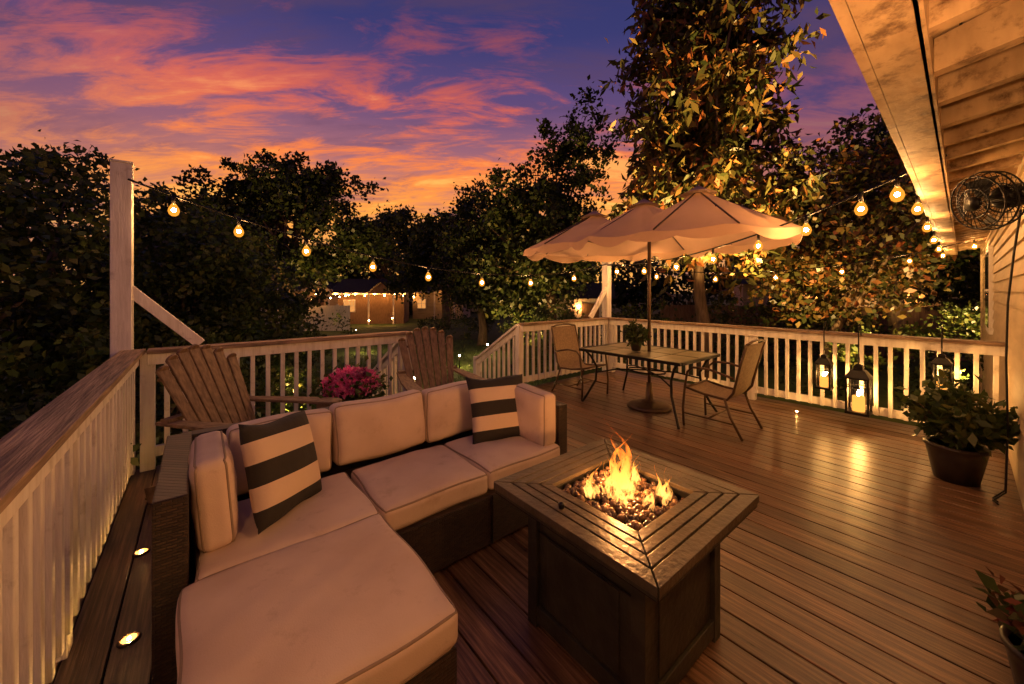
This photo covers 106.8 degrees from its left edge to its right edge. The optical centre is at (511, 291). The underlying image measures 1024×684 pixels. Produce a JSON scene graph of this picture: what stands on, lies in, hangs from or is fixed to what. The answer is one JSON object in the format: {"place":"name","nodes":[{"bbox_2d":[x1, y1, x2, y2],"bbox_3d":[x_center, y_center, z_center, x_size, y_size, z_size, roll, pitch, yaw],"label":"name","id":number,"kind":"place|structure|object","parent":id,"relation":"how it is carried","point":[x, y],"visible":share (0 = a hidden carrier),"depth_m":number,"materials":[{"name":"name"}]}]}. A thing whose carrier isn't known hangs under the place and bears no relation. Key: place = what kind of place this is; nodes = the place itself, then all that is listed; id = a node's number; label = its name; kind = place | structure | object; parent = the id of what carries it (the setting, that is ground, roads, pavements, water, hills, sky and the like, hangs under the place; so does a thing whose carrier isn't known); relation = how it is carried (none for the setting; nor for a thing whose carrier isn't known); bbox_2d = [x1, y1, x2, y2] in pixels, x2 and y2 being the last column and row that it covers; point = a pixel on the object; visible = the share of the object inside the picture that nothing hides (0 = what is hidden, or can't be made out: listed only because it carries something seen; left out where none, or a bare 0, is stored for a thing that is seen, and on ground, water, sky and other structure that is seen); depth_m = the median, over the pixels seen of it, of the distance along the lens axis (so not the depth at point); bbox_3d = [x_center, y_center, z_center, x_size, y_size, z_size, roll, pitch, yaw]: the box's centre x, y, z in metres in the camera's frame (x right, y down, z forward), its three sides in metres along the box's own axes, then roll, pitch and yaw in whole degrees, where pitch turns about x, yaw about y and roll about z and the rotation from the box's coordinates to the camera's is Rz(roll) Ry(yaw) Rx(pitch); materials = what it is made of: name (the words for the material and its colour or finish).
{"place":"outdoors","nodes":[
{"label":"outdoors","id":0,"kind":"place"},
{"bbox_2d":[257,304,349,330],"bbox_3d":[-12.362,1.550,22.609,5.430,1.600,0.100,0,0,-2],"label":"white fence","id":1,"kind":"object","parent":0,"point":[328,311],"visible":0.31,"depth_m":22.62,"materials":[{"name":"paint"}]},
{"bbox_2d":[0,0,906,291],"label":"sky","id":2,"kind":"structure","parent":0,"point":[425,97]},
{"bbox_2d":[0,293,979,469],"bbox_3d":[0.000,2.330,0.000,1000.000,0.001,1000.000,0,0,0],"label":"ground","id":3,"kind":"structure","parent":0,"point":[493,334],"depth_m":12.00,"materials":[{"name":"green plant"}]},
{"bbox_2d":[0,358,158,498],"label":"shrub","id":4,"kind":"object","parent":3,"relation":"on","point":[21,414],"visible":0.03,"depth_m":3.07,"materials":[{"name":"green plant"}]},
{"bbox_2d":[0,150,197,419],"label":"laurel tree","id":5,"kind":"object","parent":3,"relation":"on","point":[85,332],"visible":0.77,"depth_m":4.43,"materials":[{"name":"green plant"}]},
{"bbox_2d":[0,129,243,420],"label":"laurel tree","id":6,"kind":"object","parent":3,"relation":"on","point":[85,198],"visible":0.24,"depth_m":6.05,"materials":[{"name":"green plant"}]},
{"bbox_2d":[108,158,204,357],"bbox_3d":[-3.034,0.632,3.280,0.599,3.396,0.140,0,0,-39],"label":"light post","id":7,"kind":"object","parent":3,"relation":"on","point":[125,293],"visible":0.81,"depth_m":3.10,"materials":[{"name":"white paint"}]},
{"bbox_2d":[46,193,316,431],"bbox_3d":[-5.925,0.388,7.229,4.256,4.506,3.602,0,0,0],"label":"laurel tree","id":8,"kind":"object","parent":3,"relation":"on","point":[222,244],"visible":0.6,"depth_m":6.74,"materials":[{"name":"green plant"}]},
{"bbox_2d":[92,185,288,307],"bbox_3d":[-13.894,-1.039,16.967,8.046,6.973,7.024,0,0,0],"label":"oak tree","id":9,"kind":"object","parent":3,"relation":"on","point":[164,206],"visible":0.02,"depth_m":15.73,"materials":[{"name":"green plant"}]},
{"bbox_2d":[135,333,319,466],"bbox_3d":[-4.096,1.661,5.543,2.113,2.196,3.836,0,0,22],"label":"shrub","id":10,"kind":"object","parent":3,"relation":"on","point":[260,390],"visible":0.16,"depth_m":5.69,"materials":[{"name":"green plant"}]},
{"bbox_2d":[191,232,355,394],"bbox_3d":[-6.000,0.728,8.905,3.097,4.194,3.772,0,0,31],"label":"laurel tree","id":11,"kind":"object","parent":3,"relation":"on","point":[297,315],"visible":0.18,"depth_m":9.10,"materials":[{"name":"green plant"}]},
{"bbox_2d":[159,148,403,335],"bbox_3d":[-9.257,-1.832,16.065,9.446,8.556,5.496,0,0,0],"label":"oak tree","id":12,"kind":"object","parent":3,"relation":"on","point":[280,201],"visible":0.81,"depth_m":15.35,"materials":[{"name":"green plant"}]},
{"bbox_2d":[270,276,337,305],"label":"neighbour cottage","id":13,"kind":"structure","parent":3,"relation":"on","point":[332,301],"depth_m":29.91,"materials":[{"name":"beige paint"}]},
{"bbox_2d":[331,279,411,324],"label":"garden shed","id":14,"kind":"structure","parent":3,"relation":"on","point":[369,301],"depth_m":27.55,"materials":[{"name":"brown wood"}]},
{"bbox_2d":[162,339,601,431],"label":"lawn grass","id":15,"kind":"structure","parent":3,"relation":"on","point":[364,362],"depth_m":12.72,"materials":[{"name":"green plant"}]},
{"bbox_2d":[331,203,444,281],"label":"maple tree","id":16,"kind":"object","parent":3,"relation":"on","point":[397,223],"visible":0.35,"depth_m":30.30,"materials":[{"name":"green plant"}]},
{"bbox_2d":[0,226,802,321],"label":"distant treeline","id":17,"kind":"object","parent":3,"relation":"on","point":[627,291],"visible":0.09,"depth_m":37.02,"materials":[{"name":"green plant"}]},
{"bbox_2d":[413,286,469,318],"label":"neighbour cottage","id":18,"kind":"structure","parent":3,"relation":"on","point":[428,307],"depth_m":32.58,"materials":[{"name":"beige paint"}]},
{"bbox_2d":[379,199,507,328],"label":"maple tree","id":19,"kind":"object","parent":3,"relation":"on","point":[420,255],"visible":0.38,"depth_m":23.22,"materials":[{"name":"green plant"}]},
{"bbox_2d":[420,178,539,345],"bbox_3d":[-1.318,-1.189,16.532,5.476,7.266,4.532,0,0,0],"label":"elm tree","id":20,"kind":"object","parent":3,"relation":"on","point":[461,284],"visible":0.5,"depth_m":15.92,"materials":[{"name":"green plant"}]},
{"bbox_2d":[48,370,1023,683],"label":"wooden deck","id":21,"kind":"structure","parent":3,"relation":"on","point":[856,548],"depth_m":2.06,"materials":[{"name":"brown wood"}]},
{"bbox_2d":[0,349,145,683],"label":"deck railing","id":22,"kind":"object","parent":21,"relation":"on","point":[67,469],"visible":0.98,"depth_m":1.43,"materials":[{"name":"white wood"}]},
{"bbox_2d":[116,631,141,647],"bbox_3d":[-1.626,1.473,1.615,0.078,0.014,0.078,0,0,0],"label":"recessed deck light","id":23,"kind":"object","parent":21,"relation":"on","point":[128,639],"visible":1,"depth_m":1.61,"materials":[{"name":"yellow metal"}]},
{"bbox_2d":[132,547,150,556],"bbox_3d":[-2.101,1.473,2.157,0.078,0.014,0.078,0,0,0],"label":"recessed deck light","id":24,"kind":"object","parent":21,"relation":"on","point":[140,552],"visible":1,"depth_m":2.15,"materials":[{"name":"yellow metal"}]},
{"bbox_2d":[144,344,341,503],"bbox_3d":[-1.992,0.942,2.859,1.084,1.080,0.810,0,0,8],"label":"adirondack chair","id":25,"kind":"object","parent":21,"relation":"on","point":[209,387],"visible":0.59,"depth_m":2.88,"materials":[{"name":"brown wood"}]},
{"bbox_2d":[140,331,412,471],"bbox_3d":[-2.132,0.979,3.876,2.380,1.002,0.150,0,0,-39],"label":"deck railing","id":26,"kind":"object","parent":21,"relation":"on","point":[150,449],"visible":0.45,"depth_m":3.66,"materials":[{"name":"white wood"}]},
{"bbox_2d":[175,514,457,683],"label":"outdoor ottoman","id":27,"kind":"object","parent":21,"relation":"on","point":[366,601],"visible":1,"depth_m":1.22,"materials":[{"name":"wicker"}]},
{"bbox_2d":[302,355,392,406],"bbox_3d":[-1.505,1.045,3.527,0.877,0.871,0.869,0,0,0],"label":"flowering plant","id":28,"kind":"object","parent":21,"relation":"on","point":[350,383],"visible":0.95,"depth_m":3.41,"materials":[{"name":"pink plant"}]},
{"bbox_2d":[151,378,566,683],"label":"outdoor sectional sofa","id":29,"kind":"object","parent":21,"relation":"on","point":[419,471],"visible":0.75,"depth_m":2.03,"materials":[{"name":"fabric"}]},
{"bbox_2d":[238,410,321,534],"bbox_3d":[-1.100,0.830,1.840,0.181,0.469,0.460,-18,-10,2],"label":"throw pillow","id":30,"kind":"object","parent":29,"relation":"on","point":[281,466],"visible":0.99,"depth_m":1.72,"materials":[{"name":"fabric"}]},
{"bbox_2d":[465,374,522,443],"bbox_3d":[-0.093,0.845,2.767,0.470,0.479,0.181,2,-23,-27],"label":"throw pillow","id":31,"kind":"object","parent":29,"relation":"on","point":[494,409],"visible":0.89,"depth_m":2.68,"materials":[{"name":"fabric"}]},
{"bbox_2d":[397,326,483,390],"bbox_3d":[-0.796,0.942,4.013,0.810,1.080,1.085,0,0,-28],"label":"adirondack chair","id":32,"kind":"object","parent":21,"relation":"on","point":[406,379],"visible":0.57,"depth_m":4.25,"materials":[{"name":"brown wood"}]},
{"bbox_2d":[515,317,611,382],"bbox_3d":[0.961,0.979,6.408,2.235,1.002,0.150,0,0,-39],"label":"deck railing","id":33,"kind":"object","parent":21,"relation":"on","point":[527,327],"visible":0.74,"depth_m":6.04,"materials":[{"name":"white wood"}]},
{"bbox_2d":[551,323,608,399],"bbox_3d":[0.978,0.987,5.598,0.566,0.999,0.671,0,0,-37],"label":"patio sling chair","id":34,"kind":"object","parent":21,"relation":"on","point":[566,347],"visible":0.88,"depth_m":5.72,"materials":[{"name":"beige fabric"}]},
{"bbox_2d":[494,439,758,683],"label":"fire pit table","id":35,"kind":"object","parent":21,"relation":"on","point":[611,600],"visible":0.93,"depth_m":1.47,"materials":[{"name":"wood"}]},
{"bbox_2d":[563,466,683,532],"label":"river rocks","id":36,"kind":"object","parent":35,"relation":"in","point":[638,512],"visible":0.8,"depth_m":1.62,"materials":[{"name":"brown stone"}]},
{"bbox_2d":[584,439,669,506],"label":"fire flames","id":37,"kind":"object","parent":36,"relation":"on","point":[624,482],"visible":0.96,"depth_m":1.67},
{"bbox_2d":[579,342,719,428],"bbox_3d":[1.733,1.125,4.908,1.005,0.725,1.415,0,0,-39],"label":"patio dining table","id":38,"kind":"object","parent":21,"relation":"on","point":[675,357],"visible":0.98,"depth_m":4.71,"materials":[{"name":"metal"}]},
{"bbox_2d":[619,319,651,350],"bbox_3d":[1.606,0.553,4.907,0.415,0.410,0.391,0,0,34],"label":"table plant","id":39,"kind":"object","parent":38,"relation":"on","point":[634,335],"visible":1,"depth_m":4.84,"materials":[{"name":"green plant"}]},
{"bbox_2d":[523,184,802,413],"bbox_3d":[1.662,0.115,5.000,2.224,2.730,3.554,0,0,-39],"label":"patio umbrella","id":40,"kind":"object","parent":21,"relation":"on","point":[698,218],"visible":1,"depth_m":4.57,"materials":[{"name":"fabric"}]},
{"bbox_2d":[682,339,765,440],"bbox_3d":[2.313,0.987,4.152,0.566,0.999,0.671,0,0,-39],"label":"patio sling chair","id":41,"kind":"object","parent":21,"relation":"on","point":[748,365],"visible":1,"depth_m":4.08,"materials":[{"name":"brown fabric"}]},
{"bbox_2d":[608,317,1004,422],"bbox_3d":[3.286,0.979,5.222,0.150,1.002,4.710,0,0,-39],"label":"deck railing","id":42,"kind":"object","parent":21,"relation":"on","point":[976,348],"visible":0.65,"depth_m":4.69,"materials":[{"name":"white wood"}]},
{"bbox_2d":[814,322,833,390],"bbox_3d":[3.696,0.748,4.498,0.213,0.785,0.156,0,0,-39],"label":"candle lantern","id":43,"kind":"object","parent":42,"relation":"attached to","point":[824,359],"visible":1,"depth_m":4.46,"materials":[{"name":"black metal"}]},
{"bbox_2d":[844,323,872,417],"bbox_3d":[3.850,0.853,4.224,0.241,0.995,0.212,0,0,-39],"label":"candle lantern","id":44,"kind":"object","parent":42,"relation":"attached to","point":[858,371],"visible":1,"depth_m":4.19,"materials":[{"name":"black metal"}]},
{"bbox_2d":[931,327,952,392],"bbox_3d":[4.281,0.668,3.788,0.206,0.625,0.141,0,0,-39],"label":"candle lantern","id":45,"kind":"object","parent":42,"relation":"attached to","point":[941,359],"visible":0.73,"depth_m":3.75,"materials":[{"name":"black metal"}]},
{"bbox_2d":[894,368,1020,486],"bbox_3d":[3.530,1.042,2.997,0.769,0.875,0.722,0,0,0],"label":"potted shrub","id":46,"kind":"object","parent":21,"relation":"on","point":[958,452],"visible":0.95,"depth_m":2.90,"materials":[{"name":"green plant"}]},
{"bbox_2d":[972,565,1023,683],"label":"potted coleus","id":47,"kind":"object","parent":21,"relation":"on","point":[1008,613],"visible":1,"depth_m":1.39,"materials":[{"name":"plant"}]},
{"bbox_2d":[460,75,629,353],"bbox_3d":[1.391,-2.607,14.355,6.579,10.102,4.754,0,0,0],"label":"elm tree","id":48,"kind":"object","parent":3,"relation":"on","point":[524,216],"visible":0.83,"depth_m":13.80,"materials":[{"name":"green plant"}]},
{"bbox_2d":[556,283,615,345],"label":"outbuilding","id":49,"kind":"structure","parent":3,"relation":"on","point":[586,306],"depth_m":15.62,"materials":[{"name":"white paint"}]},
{"bbox_2d":[589,262,611,370],"bbox_3d":[1.602,0.887,7.010,0.601,2.886,0.140,0,0,-39],"label":"light post","id":50,"kind":"object","parent":3,"relation":"on","point":[604,297],"visible":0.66,"depth_m":7.09,"materials":[{"name":"white paint"}]},
{"bbox_2d":[327,293,983,400],"bbox_3d":[3.716,1.264,13.177,23.793,3.208,11.862,0,0,17],"label":"shrub border","id":51,"kind":"object","parent":3,"relation":"on","point":[971,326],"visible":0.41,"depth_m":11.03,"materials":[{"name":"green plant"}]},
{"bbox_2d":[598,0,844,378],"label":"magnolia tree","id":52,"kind":"object","parent":3,"relation":"on","point":[711,73],"visible":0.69,"depth_m":9.31,"materials":[{"name":"green plant"}]},
{"bbox_2d":[660,302,979,360],"bbox_3d":[11.025,1.380,13.963,10.493,1.900,0.110,0,0,14],"label":"timber fence","id":53,"kind":"object","parent":3,"relation":"on","point":[918,317],"visible":0.17,"depth_m":13.97,"materials":[{"name":"brown wood"}]},
{"bbox_2d":[706,107,973,383],"bbox_3d":[8.403,-1.142,9.797,6.705,7.263,4.925,0,0,0],"label":"crape myrtle tree","id":54,"kind":"object","parent":3,"relation":"on","point":[851,288],"visible":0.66,"depth_m":9.33,"materials":[{"name":"green plant"}]},
{"bbox_2d":[742,103,979,363],"bbox_3d":[12.713,-1.843,12.553,10.372,8.573,5.425,0,0,0],"label":"laurel tree","id":55,"kind":"object","parent":3,"relation":"on","point":[880,130],"visible":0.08,"depth_m":12.27,"materials":[{"name":"green plant"}]},
{"bbox_2d":[828,0,1023,510],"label":"house","id":56,"kind":"structure","parent":3,"relation":"on","point":[942,78],"depth_m":1.87,"materials":[{"name":"beige paint"}]},
{"bbox_2d":[128,154,947,285],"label":"string lights","id":57,"kind":"object","parent":56,"relation":"attached to","point":[897,193],"visible":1,"depth_m":3.57,"materials":[{"name":"yellow glass"}]},
{"bbox_2d":[607,239,977,281],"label":"string lights","id":58,"kind":"object","parent":56,"relation":"attached to","point":[974,245],"visible":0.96,"depth_m":6.78,"materials":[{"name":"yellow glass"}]},
{"bbox_2d":[911,188,945,257],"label":"string lights","id":59,"kind":"object","parent":56,"relation":"attached to","point":[918,209],"visible":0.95,"depth_m":4.16,"materials":[{"name":"yellow glass"}]},
{"bbox_2d":[950,171,1023,229],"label":"wall fan","id":60,"kind":"object","parent":56,"relation":"attached to","point":[1006,196],"depth_m":2.33,"materials":[{"name":"black metal"}]},
{"bbox_2d":[992,209,1021,504],"bbox_3d":[3.368,0.475,2.600,0.498,1.996,0.101,0,0,-42],"label":"power cable","id":61,"kind":"object","parent":56,"relation":"attached to","point":[1006,355],"visible":0.98,"depth_m":2.69,"materials":[{"name":"black metal"}]},
{"bbox_2d":[908,249,979,309],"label":"laurel tree","id":62,"kind":"object","parent":3,"relation":"on","point":[971,276],"visible":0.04,"depth_m":12.40,"materials":[{"name":"green plant"}]},
{"bbox_2d":[727,258,977,306],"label":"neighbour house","id":63,"kind":"structure","parent":0,"point":[746,285],"depth_m":18.37,"materials":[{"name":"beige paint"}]},
{"bbox_3d":[-0.985,1.950,5.687,1.820,0.907,1.365,0,0,-39],"label":"deck","id":64,"kind":"object","parent":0,"visible":0},
{"bbox_2d":[371,331,411,395],"bbox_3d":[-1.637,1.408,5.079,0.120,1.843,1.215,0,0,-39],"label":"stair railing","id":65,"kind":"object","parent":64,"relation":"attached to","point":[384,359],"visible":0.15,"depth_m":5.01,"materials":[{"name":"white paint"}]},
{"bbox_2d":[473,324,519,378],"bbox_3d":[-0.260,1.408,6.207,0.120,1.843,1.215,0,0,-39],"label":"stair railing","id":66,"kind":"object","parent":64,"relation":"attached to","point":[496,345],"visible":0.5,"depth_m":6.14,"materials":[{"name":"white paint"}]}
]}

